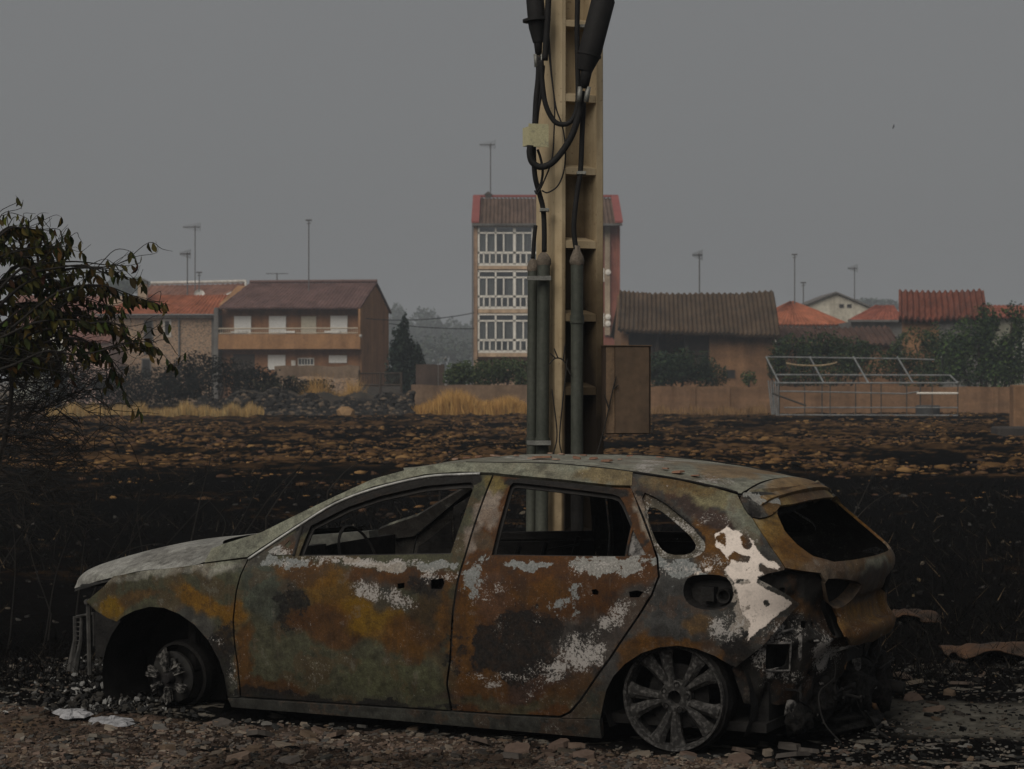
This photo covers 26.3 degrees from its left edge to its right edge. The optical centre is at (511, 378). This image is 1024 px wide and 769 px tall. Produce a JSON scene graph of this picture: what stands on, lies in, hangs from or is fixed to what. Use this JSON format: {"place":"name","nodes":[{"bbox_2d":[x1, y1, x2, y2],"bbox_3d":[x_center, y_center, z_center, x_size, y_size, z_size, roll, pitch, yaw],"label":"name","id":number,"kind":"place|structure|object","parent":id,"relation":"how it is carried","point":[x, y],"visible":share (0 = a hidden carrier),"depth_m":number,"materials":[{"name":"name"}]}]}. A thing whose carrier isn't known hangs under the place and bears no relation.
{"place":"outdoors","nodes":[
{"label":"outdoors","id":0,"kind":"place"},
{"bbox_2d":[13,295,111,400],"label":"pale house","id":1,"kind":"structure","parent":0,"point":[34,299],"depth_m":162.41,"materials":[{"name":"beige paint"}]},
{"bbox_2d":[67,330,124,403],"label":"pink house","id":2,"kind":"structure","parent":0,"point":[104,343],"depth_m":142.96,"materials":[{"name":"paint"}]},
{"bbox_2d":[96,278,228,401],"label":"stone house","id":3,"kind":"structure","parent":0,"point":[189,319],"depth_m":150.00,"materials":[{"name":"stone"}]},
{"bbox_2d":[142,358,150,378],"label":"window","id":4,"kind":"structure","parent":3,"relation":"in","point":[145,361],"depth_m":149.97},
{"bbox_2d":[144,320,152,353],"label":"window","id":5,"kind":"structure","parent":3,"relation":"in","point":[150,324],"depth_m":149.97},
{"bbox_2d":[163,319,170,336],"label":"window","id":6,"kind":"structure","parent":3,"relation":"in","point":[165,321],"depth_m":149.94,"materials":[{"name":"glass"}]},
{"bbox_2d":[148,280,246,295],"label":"gabled house","id":7,"kind":"structure","parent":0,"point":[154,287],"depth_m":171.52,"materials":[{"name":"white paint"}]},
{"bbox_2d":[249,390,402,401],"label":"earth bank","id":8,"kind":"structure","parent":0,"point":[363,395],"depth_m":97.47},
{"bbox_2d":[298,370,368,396],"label":"straw grass","id":9,"kind":"structure","parent":8,"relation":"on","point":[315,388],"depth_m":99.06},
{"bbox_2d":[0,380,1023,768],"bbox_3d":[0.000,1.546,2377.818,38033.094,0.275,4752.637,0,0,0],"label":"ground","id":10,"kind":"structure","parent":0,"point":[628,738],"depth_m":25.47,"materials":[{"name":"soil"}]},
{"bbox_2d":[4,507,24,648],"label":"burnt stalk","id":11,"kind":"object","parent":10,"relation":"on","point":[14,583],"visible":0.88,"depth_m":12.85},
{"bbox_2d":[21,497,51,640],"bbox_3d":[-2.899,1.146,13.320,0.254,0.916,0.055,0,0,32],"label":"burnt stalk","id":12,"kind":"object","parent":10,"relation":"on","point":[40,583],"visible":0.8,"depth_m":13.28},
{"bbox_2d":[43,488,93,644],"bbox_3d":[-2.664,1.134,13.139,0.325,0.959,0.121,0,0,-19],"label":"burnt stalk","id":13,"kind":"object","parent":10,"relation":"on","point":[55,578],"visible":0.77,"depth_m":13.08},
{"bbox_2d":[52,708,92,718],"bbox_3d":[-2.063,1.567,10.290,0.172,0.023,0.296,0,0,-25],"label":"ash patch","id":14,"kind":"object","parent":10,"relation":"on","point":[72,713],"visible":1,"depth_m":10.24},
{"bbox_2d":[75,491,91,615],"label":"burnt stalk","id":15,"kind":"object","parent":10,"relation":"on","point":[82,562],"visible":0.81,"depth_m":12.85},
{"bbox_2d":[0,355,182,411],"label":"charred hedge","id":16,"kind":"object","parent":10,"relation":"on","point":[141,393],"visible":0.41,"depth_m":102.67,"materials":[{"name":"grey plant"}]},
{"bbox_2d":[0,196,187,558],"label":"leafy bush","id":17,"kind":"object","parent":10,"relation":"on","point":[45,316],"visible":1,"depth_m":12.24,"materials":[{"name":"green plant"}]},
{"bbox_2d":[1,654,215,717],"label":"front debris","id":18,"kind":"object","parent":10,"relation":"on","point":[95,706],"visible":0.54,"depth_m":10.83,"materials":[{"name":"grey"}]},
{"bbox_2d":[89,715,134,726],"bbox_3d":[-1.847,1.578,10.127,0.264,0.026,0.213,0,0,24],"label":"ash patch","id":19,"kind":"object","parent":10,"relation":"on","point":[115,721],"visible":1,"depth_m":10.08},
{"bbox_2d":[105,276,150,295],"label":"distant tree","id":20,"kind":"object","parent":10,"relation":"on","point":[124,285],"visible":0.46,"depth_m":398.76,"materials":[{"name":"grey plant"}]},
{"bbox_2d":[45,399,264,416],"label":"straw grass","id":21,"kind":"structure","parent":10,"relation":"on","point":[232,410],"depth_m":89.94,"materials":[{"name":"plant"}]},
{"bbox_2d":[121,454,238,557],"bbox_3d":[-2.031,1.028,13.292,0.767,1.149,0.098,0,0,-11],"label":"burnt stalk","id":22,"kind":"object","parent":10,"relation":"on","point":[165,502],"visible":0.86,"depth_m":13.31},
{"bbox_2d":[190,450,216,540],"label":"burnt stalk","id":23,"kind":"object","parent":10,"relation":"on","point":[200,500],"visible":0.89,"depth_m":12.63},
{"bbox_2d":[164,484,265,546],"bbox_3d":[-1.814,1.124,13.305,0.647,0.982,0.073,0,0,-13],"label":"burnt stalk","id":24,"kind":"object","parent":10,"relation":"on","point":[206,503],"visible":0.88,"depth_m":13.31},
{"bbox_2d":[149,350,285,407],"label":"charred hedge","id":25,"kind":"object","parent":10,"relation":"on","point":[172,384],"visible":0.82,"depth_m":100.68,"materials":[{"name":"grey plant"}]},
{"bbox_2d":[212,717,232,726],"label":"tile shard","id":26,"kind":"object","parent":10,"relation":"on","point":[222,722],"visible":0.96,"depth_m":10.03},
{"bbox_2d":[226,750,250,760],"bbox_3d":[-1.146,1.585,9.153,0.108,0.044,0.126,0,0,-6],"label":"tile shard","id":27,"kind":"object","parent":10,"relation":"on","point":[245,755],"visible":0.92,"depth_m":9.14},
{"bbox_2d":[247,729,274,736],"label":"tile shard","id":28,"kind":"object","parent":10,"relation":"on","point":[257,733],"visible":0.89,"depth_m":9.72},
{"bbox_2d":[245,441,318,534],"bbox_3d":[-1.425,1.002,13.537,0.494,1.243,0.043,0,0,-17],"label":"burnt stalk","id":29,"kind":"object","parent":10,"relation":"on","point":[274,491],"visible":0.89,"depth_m":13.52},
{"bbox_2d":[277,754,299,763],"bbox_3d":[-0.929,1.585,9.091,0.106,0.045,0.062,0,0,9],"label":"tile shard","id":30,"kind":"object","parent":10,"relation":"on","point":[291,759],"visible":0.89,"depth_m":9.07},
{"bbox_2d":[265,439,319,529],"bbox_3d":[-1.278,0.981,12.650,0.340,1.269,0.021,0,0,-18],"label":"burnt stalk","id":31,"kind":"object","parent":10,"relation":"on","point":[284,489],"visible":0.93,"depth_m":12.64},
{"bbox_2d":[248,374,338,394],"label":"charred hedge","id":32,"kind":"object","parent":10,"relation":"on","point":[288,383],"visible":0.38,"depth_m":99.78,"materials":[{"name":"black plant"}]},
{"bbox_2d":[189,387,415,415],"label":"stone wall","id":33,"kind":"structure","parent":10,"relation":"on","point":[274,401],"depth_m":94.27,"materials":[{"name":"stone"}]},
{"bbox_2d":[214,279,391,398],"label":"house","id":34,"kind":"structure","parent":10,"relation":"on","point":[270,324],"depth_m":149.36,"materials":[{"name":"brick"}]},
{"bbox_2d":[233,354,254,389],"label":"garage door","id":35,"kind":"structure","parent":34,"relation":"in","point":[245,357],"depth_m":149.68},
{"bbox_2d":[298,358,313,365],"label":"window","id":36,"kind":"structure","parent":34,"relation":"in","point":[301,361],"depth_m":149.10,"materials":[{"name":"white paint"}]},
{"bbox_2d":[252,376,357,394],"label":"garden wall","id":37,"kind":"structure","parent":10,"relation":"on","point":[340,385],"depth_m":111.00,"materials":[{"name":"stone"}]},
{"bbox_2d":[299,730,317,737],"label":"tile shard","id":38,"kind":"object","parent":10,"relation":"on","point":[306,733],"visible":0.89,"depth_m":9.74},
{"bbox_2d":[274,365,359,378],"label":"garden wall","id":39,"kind":"structure","parent":10,"relation":"on","point":[346,371],"depth_m":112.00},
{"bbox_2d":[337,407,354,415],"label":"boulder","id":40,"kind":"object","parent":10,"relation":"on","point":[344,411],"visible":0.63,"depth_m":89.75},
{"bbox_2d":[326,446,404,527],"bbox_3d":[-0.861,0.980,12.673,0.474,1.242,0.059,0,0,-13],"label":"burnt stalk","id":41,"kind":"object","parent":10,"relation":"on","point":[351,467],"visible":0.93,"depth_m":12.64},
{"bbox_2d":[358,370,402,394],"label":"metal gate","id":42,"kind":"structure","parent":10,"relation":"on","point":[380,387],"depth_m":104.98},
{"bbox_2d":[389,302,418,359],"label":"distant tree","id":43,"kind":"object","parent":10,"relation":"on","point":[399,310],"visible":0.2,"depth_m":638.86,"materials":[{"name":"grey plant"}]},
{"bbox_2d":[383,309,426,392],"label":"cypress","id":44,"kind":"object","parent":10,"relation":"on","point":[404,358],"visible":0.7,"depth_m":117.79,"materials":[{"name":"green plant"}]},
{"bbox_2d":[409,306,450,357],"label":"distant tree","id":45,"kind":"object","parent":10,"relation":"on","point":[422,331],"visible":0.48,"depth_m":658.53,"materials":[{"name":"grey plant"}]},
{"bbox_2d":[389,333,471,369],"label":"distant tree","id":46,"kind":"object","parent":10,"relation":"on","point":[465,353],"visible":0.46,"depth_m":428.83,"materials":[{"name":"green plant"}]},
{"bbox_2d":[416,364,444,384],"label":"yard wall","id":47,"kind":"structure","parent":10,"relation":"on","point":[426,374],"depth_m":108.00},
{"bbox_2d":[440,317,471,362],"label":"distant tree","id":48,"kind":"object","parent":10,"relation":"on","point":[463,334],"visible":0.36,"depth_m":638.71,"materials":[{"name":"grey plant"}]},
{"bbox_2d":[411,386,526,414],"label":"straw grass","id":49,"kind":"structure","parent":10,"relation":"on","point":[449,402],"depth_m":93.75,"materials":[{"name":"plant"}]},
{"bbox_2d":[411,385,526,406],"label":"field wall","id":50,"kind":"structure","parent":10,"relation":"on","point":[424,393],"depth_m":97.00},
{"bbox_2d":[470,736,491,745],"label":"tile shard","id":51,"kind":"object","parent":10,"relation":"on","point":[474,739],"visible":1,"depth_m":9.50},
{"bbox_2d":[439,429,524,500],"bbox_3d":[-0.123,0.941,12.713,0.664,1.311,0.099,0,0,-13],"label":"burnt stalk","id":52,"kind":"object","parent":10,"relation":"on","point":[515,442],"visible":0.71,"depth_m":12.65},
{"bbox_2d":[442,357,526,384],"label":"leafy shrub","id":53,"kind":"object","parent":10,"relation":"on","point":[457,373],"visible":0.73,"depth_m":102.70,"materials":[{"name":"green plant"}]},
{"bbox_2d":[67,454,905,751],"bbox_3d":[-0.253,0.990,10.764,4.432,1.239,1.777,0,0,25],"label":"burnt car","id":54,"kind":"object","parent":10,"relation":"on","point":[709,626],"visible":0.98,"depth_m":9.84,"materials":[{"name":"paint"}]},
{"bbox_2d":[0,411,1023,517],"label":"field clods","id":55,"kind":"object","parent":10,"relation":"on","point":[408,458],"visible":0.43,"depth_m":50.91,"materials":[{"name":"soil"}]},
{"bbox_2d":[0,480,1023,686],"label":"ash specks","id":56,"kind":"object","parent":10,"relation":"on","point":[16,618],"visible":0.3,"depth_m":19.79,"materials":[{"name":"grey"}]},
{"bbox_2d":[0,656,1023,768],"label":"rubble","id":57,"kind":"object","parent":10,"relation":"on","point":[261,748],"visible":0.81,"depth_m":9.38,"materials":[{"name":"stone"}]},
{"bbox_2d":[0,462,1023,689],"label":"charred stubble","id":58,"kind":"object","parent":10,"relation":"on","point":[954,546],"visible":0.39,"depth_m":18.88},
{"bbox_2d":[502,752,522,758],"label":"tile shard","id":59,"kind":"object","parent":10,"relation":"on","point":[513,755],"visible":0.94,"depth_m":9.19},
{"bbox_2d":[504,742,530,753],"bbox_3d":[0.025,1.590,9.368,0.116,0.050,0.134,0,0,-11],"label":"tile shard","id":60,"kind":"object","parent":10,"relation":"on","point":[519,747],"visible":0.77,"depth_m":9.37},
{"bbox_2d":[526,258,536,530],"bbox_3d":[0.114,0.459,12.329,0.080,2.283,0.069,0,0,0],"label":"conduit pipe","id":61,"kind":"object","parent":10,"relation":"on","point":[531,376],"visible":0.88,"depth_m":12.30,"materials":[{"name":"metal"}]},
{"bbox_2d":[531,225,537,258],"bbox_3d":[0.126,-0.772,12.330,0.037,0.189,0.023,0,0,0],"label":"cable","id":62,"kind":"object","parent":61,"relation":"on","point":[533,248],"visible":1,"depth_m":12.32,"materials":[{"name":"black rubber"}]},
{"bbox_2d":[535,252,550,530],"bbox_3d":[0.172,0.443,12.275,0.095,2.315,0.086,0,0,0],"label":"conduit pipe","id":63,"kind":"object","parent":10,"relation":"on","point":[543,262],"visible":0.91,"depth_m":12.24,"materials":[{"name":"metal"}]},
{"bbox_2d":[527,276,550,280],"bbox_3d":[0.150,-0.562,12.207,0.134,0.024,0.045,0,0,0],"label":"pipe strap","id":64,"kind":"object","parent":63,"relation":"attached to","point":[538,278],"visible":1,"depth_m":12.19,"materials":[{"name":"metal"}]},
{"bbox_2d":[471,191,622,384],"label":"apartment block","id":65,"kind":"structure","parent":10,"relation":"on","point":[502,231],"depth_m":154.22,"materials":[{"name":"paint"}]},
{"bbox_2d":[548,738,569,749],"bbox_3d":[0.208,1.585,9.479,0.078,0.042,0.125,0,0,36],"label":"tile shard","id":66,"kind":"object","parent":10,"relation":"on","point":[560,742],"visible":0.87,"depth_m":9.45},
{"bbox_2d":[536,0,603,555],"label":"utility pole","id":67,"kind":"object","parent":10,"relation":"on","point":[558,200],"visible":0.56,"depth_m":12.39,"materials":[{"name":"concrete"}]},
{"bbox_2d":[523,0,544,66],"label":"cable terminal","id":68,"kind":"object","parent":67,"relation":"attached to","point":[534,20],"visible":1,"depth_m":12.21,"materials":[{"name":"black rubber"}]},
{"bbox_2d":[532,56,540,123],"bbox_3d":[0.141,-1.605,12.250,0.058,0.402,0.035,0,0,0],"label":"cable","id":69,"kind":"object","parent":68,"relation":"hanging from","point":[535,102],"visible":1,"depth_m":12.23,"materials":[{"name":"black rubber"}]},
{"bbox_2d":[534,52,554,194],"bbox_3d":[0.182,-1.457,12.210,0.120,0.858,0.009,0,0,0],"label":"wire","id":70,"kind":"object","parent":68,"relation":"hanging from","point":[537,193],"visible":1,"depth_m":12.21,"materials":[{"name":"black rubber"}]},
{"bbox_2d":[542,0,550,60],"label":"cable","id":71,"kind":"object","parent":68,"relation":"attached to","point":[546,36],"visible":1,"depth_m":12.19,"materials":[{"name":"black rubber"}]},
{"bbox_2d":[542,37,565,192],"bbox_3d":[0.233,-1.475,12.210,0.138,0.880,0.009,0,0,0],"label":"wire","id":72,"kind":"object","parent":68,"relation":"hanging from","point":[560,121],"visible":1,"depth_m":12.21,"materials":[{"name":"black rubber"}]},
{"bbox_2d":[523,123,548,146],"bbox_3d":[0.129,-1.356,12.235,0.116,0.128,0.128,0,0,-18],"label":"junction box","id":73,"kind":"object","parent":67,"relation":"attached to","point":[536,135],"visible":1,"depth_m":12.18,"materials":[{"name":"beige paint"}]},
{"bbox_2d":[532,147,546,251],"bbox_3d":[0.153,-1.006,12.249,0.104,0.588,0.037,0,0,-37],"label":"cable","id":74,"kind":"object","parent":73,"relation":"hanging from","point":[543,213],"visible":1,"depth_m":12.25,"materials":[{"name":"black rubber"}]},
{"bbox_2d":[536,149,543,191],"bbox_3d":[0.155,-1.163,12.220,0.048,0.241,0.014,0,0,0],"label":"wire","id":75,"kind":"object","parent":73,"relation":"hanging from","point":[542,172],"visible":1,"depth_m":12.21,"materials":[{"name":"black rubber"}]},
{"bbox_2d":[526,91,584,169],"bbox_3d":[0.243,-1.381,12.170,0.326,0.441,0.038,0,0,0],"label":"cable","id":76,"kind":"object","parent":73,"relation":"attached to","point":[555,159],"visible":1,"depth_m":12.15,"materials":[{"name":"black rubber"}]},
{"bbox_2d":[576,171,585,174],"bbox_3d":[0.388,-1.151,12.252,0.052,0.020,0.095,0,0,0],"label":"cable cleat","id":77,"kind":"object","parent":67,"relation":"attached to","point":[581,172],"visible":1,"depth_m":12.21,"materials":[{"name":"metal"}]},
{"bbox_2d":[571,102,585,248],"bbox_3d":[0.373,-1.127,12.230,0.084,0.838,0.029,0,0,0],"label":"cable","id":78,"kind":"object","parent":77,"relation":"attached to","point":[578,184],"visible":1,"depth_m":12.22,"materials":[{"name":"black rubber"}]},
{"bbox_2d":[576,0,614,101],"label":"cable terminal","id":79,"kind":"object","parent":67,"relation":"attached to","point":[596,26],"visible":1,"depth_m":12.08,"materials":[{"name":"black rubber"}]},
{"bbox_2d":[601,345,651,433],"bbox_3d":[0.642,0.060,12.297,0.262,0.498,0.181,0,0,-6],"label":"meter cabinet","id":80,"kind":"object","parent":67,"relation":"attached to","point":[629,366],"visible":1,"depth_m":12.21,"materials":[{"name":"metal"}]},
{"bbox_3d":[0.399,-1.971,12.252,0.052,0.020,0.095,0,0,0],"label":"cable cleat","id":81,"kind":"object","parent":67,"relation":"attached to","visible":0},
{"bbox_2d":[539,0,579,126],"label":"cable","id":82,"kind":"object","parent":81,"relation":"attached to","point":[553,120],"visible":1,"depth_m":12.19,"materials":[{"name":"black rubber"}]},
{"bbox_2d":[569,245,584,530],"bbox_3d":[0.363,0.449,12.231,0.085,2.402,0.080,0,0,0],"label":"conduit pipe","id":83,"kind":"object","parent":10,"relation":"on","point":[577,260],"visible":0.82,"depth_m":12.20,"materials":[{"name":"metal"}]},
{"bbox_2d":[549,344,571,453],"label":"dead twig","id":84,"kind":"object","parent":83,"relation":"attached to","point":[557,357],"visible":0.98,"depth_m":12.19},
{"bbox_2d":[567,742,586,748],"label":"tile shard","id":85,"kind":"object","parent":10,"relation":"on","point":[571,745],"visible":0.87,"depth_m":9.45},
{"bbox_2d":[572,749,595,759],"bbox_3d":[0.302,1.587,9.204,0.103,0.048,0.071,0,0,-8],"label":"tile shard","id":86,"kind":"object","parent":10,"relation":"on","point":[588,754],"visible":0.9,"depth_m":9.20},
{"bbox_2d":[596,376,618,453],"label":"dead twig","id":87,"kind":"object","parent":10,"relation":"on","point":[607,412],"visible":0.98,"depth_m":12.19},
{"bbox_2d":[651,345,730,386],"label":"leafy shrub","id":88,"kind":"object","parent":10,"relation":"on","point":[670,369],"visible":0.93,"depth_m":115.63,"materials":[{"name":"green plant"}]},
{"bbox_2d":[651,404,769,414],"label":"straw grass","id":89,"kind":"structure","parent":10,"relation":"on","point":[723,410],"depth_m":95.33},
{"bbox_2d":[727,752,751,764],"bbox_3d":[0.947,1.594,9.135,0.111,0.050,0.115,0,0,-25],"label":"tile shard","id":90,"kind":"object","parent":10,"relation":"on","point":[742,758],"visible":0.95,"depth_m":9.12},
{"bbox_2d":[740,370,756,386],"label":"weedy clump","id":91,"kind":"object","parent":10,"relation":"on","point":[746,377],"visible":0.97,"depth_m":111.93,"materials":[{"name":"green plant"}]},
{"bbox_2d":[778,741,800,750],"bbox_3d":[1.199,1.585,9.446,0.103,0.029,0.077,0,0,6],"label":"tile shard","id":92,"kind":"object","parent":10,"relation":"on","point":[788,745],"visible":1,"depth_m":9.42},
{"bbox_2d":[775,751,808,758],"bbox_3d":[1.178,1.583,9.202,0.156,0.041,0.071,0,0,-21],"label":"tile shard","id":93,"kind":"object","parent":10,"relation":"on","point":[793,754],"visible":0.96,"depth_m":9.18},
{"bbox_2d":[766,327,888,386],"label":"leafy shrub","id":94,"kind":"object","parent":10,"relation":"on","point":[822,350],"visible":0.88,"depth_m":111.73,"materials":[{"name":"green plant"}]},
{"bbox_2d":[651,386,1008,413],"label":"field wall","id":95,"kind":"structure","parent":10,"relation":"on","point":[982,399],"depth_m":98.00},
{"bbox_2d":[775,325,901,386],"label":"tiled shed","id":96,"kind":"structure","parent":10,"relation":"on","point":[884,336],"depth_m":134.69,"materials":[{"name":"ceramic"}]},
{"bbox_2d":[765,356,957,416],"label":"greenhouse frame","id":97,"kind":"object","parent":10,"relation":"on","point":[774,396],"visible":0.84,"depth_m":90.00,"materials":[{"name":"white paint"}]},
{"bbox_2d":[855,297,898,309],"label":"distant tree","id":98,"kind":"object","parent":10,"relation":"on","point":[871,301],"visible":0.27,"depth_m":638.03,"materials":[{"name":"grey plant"}]},
{"bbox_2d":[903,692,923,700],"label":"tile shard","id":99,"kind":"object","parent":10,"relation":"on","point":[910,696],"visible":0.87,"depth_m":10.89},
{"bbox_2d":[892,609,940,622],"bbox_3d":[2.654,1.546,14.394,0.344,0.090,0.504,0,0,11],"label":"sheet metal scrap","id":100,"kind":"object","parent":10,"relation":"on","point":[920,611],"visible":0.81,"depth_m":14.28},
{"bbox_2d":[876,321,959,386],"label":"leafy shrub","id":101,"kind":"object","parent":10,"relation":"on","point":[927,345],"visible":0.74,"depth_m":112.74,"materials":[{"name":"green plant"}]},
{"bbox_2d":[916,405,939,416],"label":"water tank","id":102,"kind":"object","parent":10,"relation":"on","point":[925,411],"visible":0.69,"depth_m":90.78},
{"bbox_2d":[922,705,944,711],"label":"tile shard","id":103,"kind":"object","parent":10,"relation":"on","point":[937,708],"visible":1,"depth_m":10.42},
{"bbox_2d":[899,288,987,386],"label":"red tiled barn","id":104,"kind":"structure","parent":10,"relation":"on","point":[923,310],"depth_m":127.99,"materials":[{"name":"ceramic"}]},
{"bbox_2d":[933,300,1023,386],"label":"broadleaf tree","id":105,"kind":"object","parent":10,"relation":"on","point":[991,364],"visible":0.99,"depth_m":109.64,"materials":[{"name":"green plant"}]},
{"bbox_2d":[939,642,1023,658],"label":"sheet metal scrap","id":106,"kind":"object","parent":10,"relation":"on","point":[969,649],"visible":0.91,"depth_m":12.32,"materials":[{"name":"metal"}]},
{"bbox_2d":[991,426,1023,435],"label":"concrete block","id":107,"kind":"object","parent":10,"relation":"on","point":[1009,430],"depth_m":60.00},
{"bbox_2d":[1009,385,1023,425],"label":"gate pillar","id":108,"kind":"structure","parent":10,"relation":"on","point":[1016,405],"depth_m":61.80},
{"bbox_2d":[0,0,1023,377],"label":"sky","id":109,"kind":"structure","parent":0,"point":[751,135],"materials":[{"name":"grey"}]},
{"bbox_2d":[610,290,779,386],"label":"adobe barn","id":110,"kind":"structure","parent":0,"point":[736,334],"depth_m":130.50,"materials":[{"name":"ceramic"}]},
{"bbox_2d":[775,301,844,341],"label":"hip roofed house","id":111,"kind":"structure","parent":0,"point":[791,314],"depth_m":166.06,"materials":[{"name":"tile"}]},
{"bbox_2d":[801,292,871,321],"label":"white gabled house","id":112,"kind":"structure","parent":0,"point":[840,306],"depth_m":185.00,"materials":[{"name":"beige paint"}]},
{"bbox_2d":[839,305,901,385],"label":"red roofed house","id":113,"kind":"structure","parent":0,"point":[881,315],"depth_m":158.03,"materials":[{"name":"tile"}]},
{"bbox_2d":[986,305,1023,386],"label":"house","id":114,"kind":"structure","parent":0,"point":[1003,326],"depth_m":150.00,"materials":[{"name":"paint"}]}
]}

